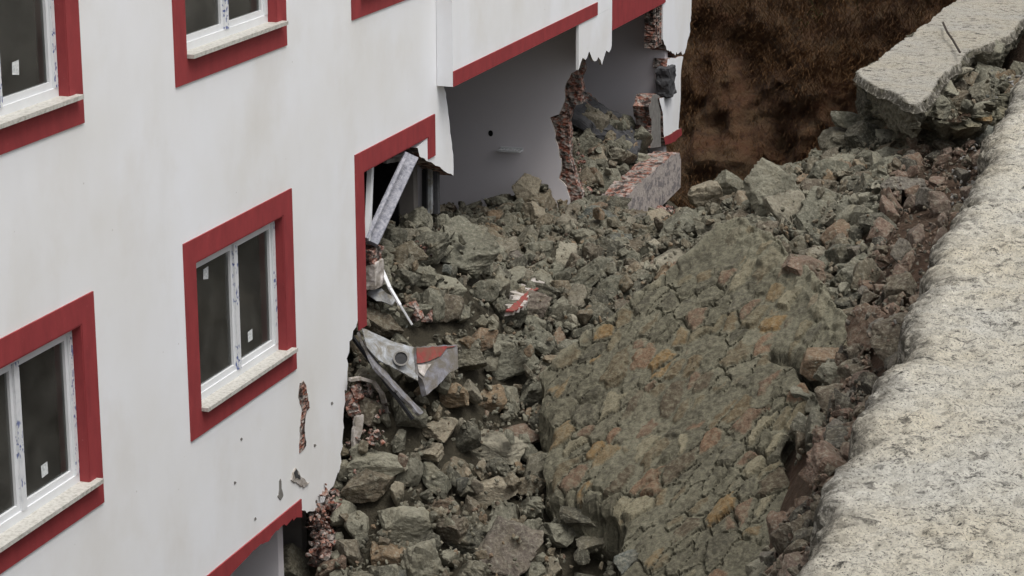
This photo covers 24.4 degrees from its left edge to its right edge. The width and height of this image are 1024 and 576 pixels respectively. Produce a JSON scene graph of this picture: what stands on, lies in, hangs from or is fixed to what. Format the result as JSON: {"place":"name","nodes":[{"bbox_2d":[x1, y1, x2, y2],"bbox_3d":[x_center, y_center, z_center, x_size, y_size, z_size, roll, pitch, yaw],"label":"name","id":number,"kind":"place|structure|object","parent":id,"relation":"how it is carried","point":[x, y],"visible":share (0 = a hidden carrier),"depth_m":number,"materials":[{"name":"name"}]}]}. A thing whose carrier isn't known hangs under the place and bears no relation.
{"place":"outdoors","nodes":[
{"label":"outdoors","id":0,"kind":"place"},
{"bbox_2d":[306,35,1023,575],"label":"soil","id":1,"kind":"structure","parent":0,"point":[424,333],"depth_m":23.61,"materials":[{"name":"soil"}]},
{"bbox_2d":[283,543,309,575],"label":"stone","id":2,"kind":"object","parent":1,"relation":"on","point":[296,560],"visible":0.59,"depth_m":22.65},
{"bbox_2d":[307,548,331,567],"bbox_3d":[-1.843,2.585,22.667,0.217,0.284,0.295,-4,16,-14],"label":"brick fragment","id":3,"kind":"object","parent":1,"relation":"on","point":[325,553],"visible":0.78,"depth_m":22.58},
{"bbox_2d":[340,468,395,503],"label":"stone","id":4,"kind":"object","parent":1,"relation":"on","point":[362,487],"visible":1,"depth_m":22.82,"materials":[{"name":"stone"}]},
{"bbox_2d":[346,449,407,478],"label":"stone","id":5,"kind":"object","parent":4,"relation":"on","point":[386,463],"visible":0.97,"depth_m":22.93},
{"bbox_2d":[363,308,404,337],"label":"stone","id":6,"kind":"object","parent":1,"relation":"on","point":[385,325],"visible":0.74,"depth_m":23.55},
{"bbox_2d":[370,541,405,565],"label":"stone","id":7,"kind":"object","parent":1,"relation":"on","point":[390,552],"visible":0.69,"depth_m":22.39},
{"bbox_2d":[377,506,433,547],"bbox_3d":[-1.001,2.301,22.743,0.587,0.514,0.368,-1,34,-4],"label":"stone","id":8,"kind":"object","parent":1,"relation":"on","point":[413,523],"visible":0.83,"depth_m":22.60,"materials":[{"name":"stone"}]},
{"bbox_2d":[380,303,433,326],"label":"stone","id":9,"kind":"object","parent":1,"relation":"on","point":[403,321],"visible":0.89,"depth_m":23.71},
{"bbox_2d":[404,301,423,322],"bbox_3d":[-0.993,0.241,23.745,0.214,0.237,0.102,5,16,18],"label":"brick fragment","id":10,"kind":"object","parent":9,"relation":"on","point":[417,314],"visible":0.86,"depth_m":23.70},
{"bbox_2d":[398,206,432,229],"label":"stone","id":11,"kind":"object","parent":1,"relation":"on","point":[418,215],"visible":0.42,"depth_m":24.97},
{"bbox_2d":[400,538,442,575],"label":"stone","id":12,"kind":"object","parent":1,"relation":"on","point":[422,558],"visible":0.95,"depth_m":22.23,"materials":[{"name":"stone"}]},
{"bbox_2d":[411,264,436,286],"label":"stone","id":13,"kind":"object","parent":1,"relation":"on","point":[427,278],"visible":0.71,"depth_m":24.16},
{"bbox_2d":[411,231,450,265],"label":"stone","id":14,"kind":"object","parent":1,"relation":"on","point":[440,241],"visible":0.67,"depth_m":24.41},
{"bbox_2d":[419,442,443,462],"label":"stone","id":15,"kind":"object","parent":1,"relation":"on","point":[433,452],"visible":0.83,"depth_m":23.24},
{"bbox_2d":[422,417,457,442],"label":"stone","id":16,"kind":"object","parent":1,"relation":"on","point":[441,430],"visible":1,"depth_m":23.41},
{"bbox_2d":[433,515,468,547],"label":"stone","id":17,"kind":"object","parent":1,"relation":"on","point":[456,533],"visible":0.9,"depth_m":22.66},
{"bbox_2d":[435,274,466,296],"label":"stone","id":18,"kind":"object","parent":1,"relation":"on","point":[459,289],"visible":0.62,"depth_m":24.34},
{"bbox_2d":[438,382,469,407],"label":"stone","id":19,"kind":"object","parent":1,"relation":"on","point":[450,399],"visible":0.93,"depth_m":23.70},
{"bbox_2d":[448,516,485,558],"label":"stone","id":20,"kind":"object","parent":1,"relation":"on","point":[466,545],"visible":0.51,"depth_m":22.73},
{"bbox_2d":[439,215,500,278],"bbox_3d":[-0.557,-0.375,24.925,0.756,0.462,0.817,29,36,20],"label":"stone","id":21,"kind":"object","parent":1,"relation":"on","point":[479,259],"visible":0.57,"depth_m":24.80,"materials":[{"name":"stone"}]},
{"bbox_2d":[453,338,487,370],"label":"stone","id":22,"kind":"object","parent":1,"relation":"on","point":[472,358],"visible":0.62,"depth_m":24.01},
{"bbox_2d":[456,560,489,575],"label":"stone","id":23,"kind":"object","parent":1,"relation":"on","point":[471,568],"visible":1,"depth_m":22.23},
{"bbox_2d":[472,327,498,351],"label":"stone","id":24,"kind":"object","parent":1,"relation":"on","point":[488,340],"visible":0.72,"depth_m":24.37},
{"bbox_2d":[305,144,674,565],"bbox_3d":[0.379,0.015,27.431,2.002,2.592,12.390,5,16,18],"label":"brick rubble","id":25,"kind":"object","parent":1,"relation":"on","point":[320,542],"visible":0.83,"depth_m":22.63,"materials":[{"name":"brick"}]},
{"bbox_2d":[345,391,360,419],"bbox_3d":[-1.568,1.149,23.066,0.175,0.248,0.276,-3,15,-9],"label":"brick fragment","id":26,"kind":"object","parent":25,"relation":"on","point":[352,406],"visible":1,"depth_m":22.98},
{"bbox_2d":[351,414,363,446],"bbox_3d":[-1.508,1.439,23.043,0.061,0.408,0.158,13,20,39],"label":"plaster shard","id":27,"kind":"object","parent":25,"relation":"on","point":[357,427],"visible":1,"depth_m":23.00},
{"bbox_2d":[465,476,517,505],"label":"stone","id":28,"kind":"object","parent":1,"relation":"on","point":[499,490],"visible":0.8,"depth_m":23.29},
{"bbox_2d":[491,501,517,520],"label":"stone","id":29,"kind":"object","parent":1,"relation":"on","point":[505,512],"visible":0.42,"depth_m":23.04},
{"bbox_2d":[490,299,526,327],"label":"stone","id":30,"kind":"object","parent":1,"relation":"on","point":[520,317],"visible":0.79,"depth_m":25.00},
{"bbox_2d":[475,516,543,575],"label":"stone","id":31,"kind":"object","parent":1,"relation":"on","point":[523,552],"visible":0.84,"depth_m":22.54,"materials":[{"name":"stone"}]},
{"bbox_2d":[482,334,539,381],"bbox_3d":[-0.093,0.714,24.686,0.742,0.481,0.393,-8,17,-28],"label":"stone","id":32,"kind":"object","parent":1,"relation":"on","point":[512,358],"visible":0.59,"depth_m":24.55,"materials":[{"name":"stone"}]},
{"bbox_2d":[495,423,539,443],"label":"stone","id":33,"kind":"object","parent":1,"relation":"on","point":[520,428],"visible":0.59,"depth_m":24.00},
{"bbox_2d":[517,224,537,242],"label":"stone","id":34,"kind":"object","parent":1,"relation":"on","point":[525,232],"visible":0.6,"depth_m":28.09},
{"bbox_2d":[519,373,541,408],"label":"stone","id":35,"kind":"object","parent":1,"relation":"on","point":[531,399],"visible":0.3,"depth_m":24.45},
{"bbox_2d":[517,475,544,495],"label":"stone","id":36,"kind":"object","parent":1,"relation":"on","point":[525,486],"visible":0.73,"depth_m":23.42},
{"bbox_2d":[519,496,543,520],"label":"stone","id":37,"kind":"object","parent":1,"relation":"on","point":[535,503],"visible":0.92,"depth_m":23.08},
{"bbox_2d":[521,201,545,224],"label":"stone","id":38,"kind":"object","parent":1,"relation":"on","point":[532,210],"visible":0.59,"depth_m":28.77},
{"bbox_2d":[523,290,551,318],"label":"stone","id":39,"kind":"object","parent":1,"relation":"on","point":[535,305],"visible":0.57,"depth_m":25.54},
{"bbox_2d":[517,280,560,303],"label":"stone","id":40,"kind":"object","parent":1,"relation":"on","point":[548,290],"visible":0.57,"depth_m":25.97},
{"bbox_2d":[504,278,543,315],"bbox_3d":[0.082,0.085,25.471,0.293,0.190,1.838,3,16,11],"label":"plaster piece","id":41,"kind":"object","parent":40,"relation":"on","point":[520,304],"visible":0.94,"depth_m":25.18,"materials":[{"name":"white paint"}]},
{"bbox_2d":[523,188,557,212],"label":"stone","id":42,"kind":"object","parent":1,"relation":"on","point":[545,199],"visible":0.44,"depth_m":29.64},
{"bbox_2d":[512,173,541,198],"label":"stone","id":43,"kind":"object","parent":42,"relation":"on","point":[525,185],"visible":0.93,"depth_m":29.57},
{"bbox_2d":[527,323,555,356],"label":"stone","id":44,"kind":"object","parent":1,"relation":"on","point":[543,346],"visible":0.72,"depth_m":25.09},
{"bbox_2d":[533,257,564,277],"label":"stone","id":45,"kind":"object","parent":1,"relation":"on","point":[558,267],"visible":0.41,"depth_m":26.82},
{"bbox_2d":[541,556,562,575],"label":"stone","id":46,"kind":"object","parent":1,"relation":"on","point":[555,568],"visible":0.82,"depth_m":22.59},
{"bbox_2d":[542,523,576,547],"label":"stone","id":47,"kind":"object","parent":1,"relation":"on","point":[565,538],"visible":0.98,"depth_m":22.86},
{"bbox_2d":[551,241,582,270],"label":"stone","id":48,"kind":"object","parent":1,"relation":"on","point":[568,247],"visible":0.27,"depth_m":27.14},
{"bbox_2d":[569,228,595,243],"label":"stone","id":49,"kind":"object","parent":1,"relation":"on","point":[580,234],"visible":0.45,"depth_m":27.88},
{"bbox_2d":[577,128,597,156],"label":"stone","id":50,"kind":"object","parent":1,"relation":"on","point":[586,143],"visible":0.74,"depth_m":31.70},
{"bbox_2d":[570,257,612,287],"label":"stone","id":51,"kind":"object","parent":1,"relation":"on","point":[591,274],"visible":0.49,"depth_m":26.39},
{"bbox_2d":[575,103,609,136],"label":"stone","id":52,"kind":"object","parent":1,"relation":"on","point":[599,119],"visible":0.5,"depth_m":32.08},
{"bbox_2d":[579,304,613,327],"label":"stone","id":53,"kind":"object","parent":1,"relation":"on","point":[601,310],"visible":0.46,"depth_m":25.64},
{"bbox_2d":[589,287,614,312],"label":"stone","id":54,"kind":"object","parent":1,"relation":"on","point":[601,297],"visible":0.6,"depth_m":25.93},
{"bbox_2d":[577,218,631,231],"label":"stone","id":55,"kind":"object","parent":1,"relation":"on","point":[594,223],"visible":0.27,"depth_m":28.49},
{"bbox_2d":[590,168,621,193],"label":"stone","id":56,"kind":"object","parent":1,"relation":"on","point":[612,178],"visible":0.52,"depth_m":31.19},
{"bbox_2d":[572,92,641,161],"bbox_3d":[1.257,-2.194,32.493,1.059,0.967,1.261,3,16,12],"label":"fallen ceiling piece","id":57,"kind":"object","parent":1,"relation":"on","point":[580,121],"visible":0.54,"depth_m":32.22,"materials":[{"name":"grey concrete"}]},
{"bbox_2d":[595,236,625,256],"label":"stone","id":58,"kind":"object","parent":1,"relation":"on","point":[611,246],"visible":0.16,"depth_m":27.16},
{"bbox_2d":[596,274,629,302],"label":"stone","id":59,"kind":"object","parent":1,"relation":"on","point":[610,283],"visible":0.44,"depth_m":26.11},
{"bbox_2d":[596,196,631,208],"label":"stone","id":60,"kind":"object","parent":1,"relation":"on","point":[613,201],"visible":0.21,"depth_m":30.43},
{"bbox_2d":[606,147,627,163],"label":"stone","id":61,"kind":"object","parent":1,"relation":"on","point":[619,155],"visible":0.84,"depth_m":31.74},
{"bbox_2d":[601,151,680,210],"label":"brick wall","id":62,"kind":"structure","parent":1,"relation":"on","point":[654,181],"depth_m":31.90,"materials":[{"name":"brick"}]},
{"bbox_2d":[306,68,1021,575],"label":"rubble","id":63,"kind":"object","parent":1,"relation":"on","point":[836,244],"visible":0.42,"depth_m":24.27,"materials":[{"name":"stone"}]},
{"bbox_2d":[361,328,417,380],"bbox_3d":[-1.166,0.648,23.044,0.554,0.520,0.256,-5,16,-16],"label":"metal plate","id":64,"kind":"object","parent":63,"relation":"on","point":[399,357],"visible":1,"depth_m":23.02,"materials":[{"name":"grey metal"}]},
{"bbox_2d":[357,332,422,415],"bbox_3d":[-1.216,0.859,22.999,0.666,0.804,0.238,3,16,12],"label":"grey board","id":65,"kind":"object","parent":63,"relation":"on","point":[383,374],"visible":1,"depth_m":22.98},
{"bbox_2d":[352,335,413,419],"bbox_3d":[-1.275,0.856,23.011,0.728,0.798,0.030,8,17,27],"label":"black rod","id":66,"kind":"object","parent":65,"relation":"on","point":[394,394],"visible":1,"depth_m":22.98,"materials":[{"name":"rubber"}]},
{"bbox_2d":[413,344,457,395],"bbox_3d":[-0.765,0.762,23.360,0.256,0.466,0.683,10,18,33],"label":"wall piece","id":67,"kind":"object","parent":63,"relation":"on","point":[435,366],"depth_m":23.25,"materials":[{"name":"red paint"}]},
{"bbox_2d":[470,429,528,464],"bbox_3d":[-0.162,1.587,23.807,0.615,0.178,0.375,16,53,19],"label":"stone","id":68,"kind":"object","parent":63,"relation":"on","point":[494,443],"visible":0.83,"depth_m":23.73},
{"bbox_2d":[688,180,722,207],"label":"stone","id":69,"kind":"object","parent":63,"relation":"on","point":[704,193],"visible":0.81,"depth_m":28.00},
{"bbox_2d":[714,170,744,195],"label":"stone","id":70,"kind":"object","parent":63,"relation":"on","point":[729,182],"visible":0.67,"depth_m":27.99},
{"bbox_2d":[743,157,801,216],"bbox_3d":[2.979,-1.117,26.605,0.693,0.689,0.471,-6,16,-20],"label":"stone","id":71,"kind":"object","parent":63,"relation":"on","point":[763,178],"visible":0.83,"depth_m":26.49,"materials":[{"name":"stone"}]},
{"bbox_2d":[646,248,686,273],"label":"stone","id":72,"kind":"object","parent":1,"relation":"on","point":[662,261],"visible":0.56,"depth_m":26.49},
{"bbox_2d":[659,207,698,237],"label":"stone","id":73,"kind":"object","parent":1,"relation":"on","point":[685,215],"visible":0.48,"depth_m":27.51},
{"bbox_2d":[538,217,847,575],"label":"fallen masonry slab","id":74,"kind":"structure","parent":1,"relation":"on","point":[671,407],"depth_m":23.14,"materials":[{"name":"stone"}]},
{"bbox_2d":[559,506,596,526],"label":"stone","id":75,"kind":"object","parent":74,"relation":"on","point":[570,515],"visible":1,"depth_m":22.79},
{"bbox_2d":[575,535,604,553],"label":"stone","id":76,"kind":"object","parent":74,"relation":"on","point":[589,544],"visible":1,"depth_m":22.72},
{"bbox_2d":[613,549,638,574],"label":"stone","id":77,"kind":"object","parent":74,"relation":"on","point":[623,562],"visible":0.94,"depth_m":21.82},
{"bbox_2d":[782,254,825,283],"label":"stone","id":78,"kind":"object","parent":74,"relation":"on","point":[793,264],"visible":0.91,"depth_m":23.88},
{"bbox_2d":[693,211,734,234],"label":"stone","id":79,"kind":"object","parent":1,"relation":"on","point":[701,228],"visible":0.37,"depth_m":26.91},
{"bbox_2d":[763,189,804,235],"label":"stone","id":80,"kind":"object","parent":1,"relation":"on","point":[773,204],"visible":0.44,"depth_m":26.30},
{"bbox_2d":[777,551,808,575],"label":"stone","id":81,"kind":"object","parent":1,"relation":"on","point":[794,559],"visible":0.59,"depth_m":18.03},
{"bbox_2d":[792,199,825,231],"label":"stone","id":82,"kind":"object","parent":1,"relation":"on","point":[809,211],"visible":0.59,"depth_m":25.83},
{"bbox_2d":[811,427,825,442],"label":"stone","id":83,"kind":"object","parent":1,"relation":"on","point":[817,434],"visible":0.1,"depth_m":20.55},
{"bbox_2d":[800,347,838,380],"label":"stone","id":84,"kind":"object","parent":1,"relation":"on","point":[811,357],"visible":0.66,"depth_m":22.73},
{"bbox_2d":[800,178,839,192],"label":"stone","id":85,"kind":"object","parent":1,"relation":"on","point":[807,184],"visible":0.38,"depth_m":26.60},
{"bbox_2d":[801,186,843,213],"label":"stone","id":86,"kind":"object","parent":1,"relation":"on","point":[831,196],"visible":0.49,"depth_m":26.13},
{"bbox_2d":[813,362,838,384],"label":"stone","id":87,"kind":"object","parent":1,"relation":"on","point":[829,369],"visible":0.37,"depth_m":22.20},
{"bbox_2d":[805,440,847,489],"bbox_3d":[2.659,1.498,18.983,0.746,0.346,0.538,20,13,-24],"label":"stone","id":88,"kind":"object","parent":1,"relation":"on","point":[821,454],"visible":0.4,"depth_m":18.80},
{"bbox_2d":[806,158,849,178],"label":"stone","id":89,"kind":"object","parent":1,"relation":"on","point":[819,168],"visible":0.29,"depth_m":27.11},
{"bbox_2d":[824,424,849,446],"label":"stone","id":90,"kind":"object","parent":1,"relation":"on","point":[834,435],"visible":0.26,"depth_m":19.64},
{"bbox_2d":[829,257,859,293],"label":"stone","id":91,"kind":"object","parent":1,"relation":"on","point":[844,273],"visible":0.3,"depth_m":24.19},
{"bbox_2d":[834,388,856,421],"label":"stone","id":92,"kind":"object","parent":1,"relation":"on","point":[843,401],"visible":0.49,"depth_m":20.75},
{"bbox_2d":[834,291,873,308],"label":"stone","id":93,"kind":"object","parent":1,"relation":"on","point":[844,302],"visible":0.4,"depth_m":23.39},
{"bbox_2d":[844,120,880,147],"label":"stone","id":94,"kind":"object","parent":1,"relation":"on","point":[858,133],"visible":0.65,"depth_m":27.94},
{"bbox_2d":[845,303,885,354],"bbox_3d":[3.355,0.400,22.119,0.425,0.526,0.636,-3,16,-10],"label":"stone","id":95,"kind":"object","parent":1,"relation":"on","point":[856,328],"visible":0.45,"depth_m":22.05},
{"bbox_2d":[858,212,896,229],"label":"stone","id":96,"kind":"object","parent":1,"relation":"on","point":[865,221],"visible":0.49,"depth_m":24.91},
{"bbox_2d":[869,312,907,361],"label":"stone","id":97,"kind":"object","parent":1,"relation":"on","point":[882,347],"visible":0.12,"depth_m":20.69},
{"bbox_2d":[880,176,927,196],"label":"stone","id":98,"kind":"object","parent":1,"relation":"on","point":[906,182],"visible":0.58,"depth_m":25.60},
{"bbox_2d":[850,0,1023,154],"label":"broken pavement slab","id":99,"kind":"structure","parent":1,"relation":"on","point":[904,82],"depth_m":28.69,"materials":[{"name":"concrete"}]},
{"bbox_2d":[817,126,846,152],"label":"stone","id":100,"kind":"object","parent":99,"relation":"on","point":[830,138],"visible":0.54,"depth_m":28.54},
{"bbox_2d":[855,88,879,120],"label":"stone","id":101,"kind":"object","parent":99,"relation":"on","point":[864,107],"visible":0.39,"depth_m":28.10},
{"bbox_2d":[897,144,932,158],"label":"stone","id":102,"kind":"object","parent":99,"relation":"on","point":[922,149],"visible":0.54,"depth_m":26.99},
{"bbox_2d":[931,94,950,118],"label":"stone","id":103,"kind":"object","parent":99,"relation":"on","point":[941,108],"visible":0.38,"depth_m":27.87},
{"bbox_2d":[972,51,992,65],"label":"stone","id":104,"kind":"object","parent":99,"relation":"on","point":[983,57],"visible":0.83,"depth_m":29.95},
{"bbox_2d":[989,40,1004,62],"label":"stone","id":105,"kind":"object","parent":99,"relation":"on","point":[998,51],"visible":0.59,"depth_m":30.58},
{"bbox_2d":[951,90,976,113],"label":"stone","id":106,"kind":"object","parent":1,"relation":"on","point":[961,96],"visible":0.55,"depth_m":28.71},
{"bbox_2d":[666,0,956,208],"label":"hill","id":107,"kind":"structure","parent":0,"point":[738,115],"depth_m":46.82,"materials":[{"name":"soil"}]},
{"bbox_2d":[830,111,857,128],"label":"stone","id":108,"kind":"object","parent":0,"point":[843,119],"visible":0.69,"depth_m":28.52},
{"bbox_2d":[797,73,1023,575],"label":"sloping pavement","id":109,"kind":"structure","parent":0,"point":[927,479],"depth_m":15.50,"materials":[{"name":"concrete"}]},
{"bbox_2d":[893,70,1023,323],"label":"concrete crumbs","id":110,"kind":"object","parent":109,"relation":"on","point":[972,148],"visible":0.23,"depth_m":25.53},
{"label":"ground","id":111,"kind":"structure","parent":0,"visible":0},
{"bbox_2d":[0,0,691,575],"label":"apartment building","id":112,"kind":"structure","parent":111,"relation":"on","point":[196,196],"depth_m":20.32,"materials":[{"name":"white paint"}]},
{"bbox_2d":[0,0,84,154],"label":"window","id":113,"kind":"structure","parent":112,"relation":"in","point":[32,114],"depth_m":17.18,"materials":[{"name":"red paint"}]},
{"bbox_2d":[0,291,103,573],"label":"window","id":114,"kind":"structure","parent":112,"relation":"in","point":[32,520],"depth_m":17.70,"materials":[{"name":"red paint"}]},
{"bbox_2d":[172,0,287,86],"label":"window","id":115,"kind":"structure","parent":112,"relation":"in","point":[201,53],"depth_m":19.84,"materials":[{"name":"red paint"}]},
{"bbox_2d":[182,188,297,440],"bbox_3d":[-2.372,0.189,20.536,0.215,1.700,2.160,5,16,18],"label":"window","id":116,"kind":"structure","parent":112,"relation":"in","point":[211,401],"depth_m":20.62,"materials":[{"name":"red paint"}]},
{"bbox_2d":[348,376,388,412],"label":"bent trim","id":117,"kind":"structure","parent":112,"relation":"attached to","point":[383,399],"depth_m":23.09,"materials":[{"name":"white paint"}]},
{"bbox_2d":[351,0,404,19],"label":"window","id":118,"kind":"structure","parent":112,"relation":"in","point":[359,8],"depth_m":22.61,"materials":[{"name":"red paint"}]},
{"bbox_2d":[367,288,394,305],"bbox_3d":[-1.298,0.090,23.550,0.294,0.153,0.120,5,16,18],"label":"plastic sheet","id":119,"kind":"object","parent":112,"relation":"on","point":[380,295],"visible":0.94,"depth_m":23.53,"materials":[{"name":"plastic"}]},
{"bbox_2d":[354,114,439,330],"bbox_3d":[-1.164,-0.755,24.067,0.303,1.750,2.558,5,16,18],"label":"crushed window","id":120,"kind":"structure","parent":112,"relation":"in","point":[369,260],"depth_m":23.42,"materials":[{"name":"red paint"}]},
{"bbox_2d":[384,270,412,324],"bbox_3d":[-1.285,0.010,23.781,0.208,0.534,0.960,-8,17,-25],"label":"trim strip","id":121,"kind":"object","parent":112,"relation":"attached to","point":[392,292],"depth_m":23.41,"materials":[{"name":"white plastic"}]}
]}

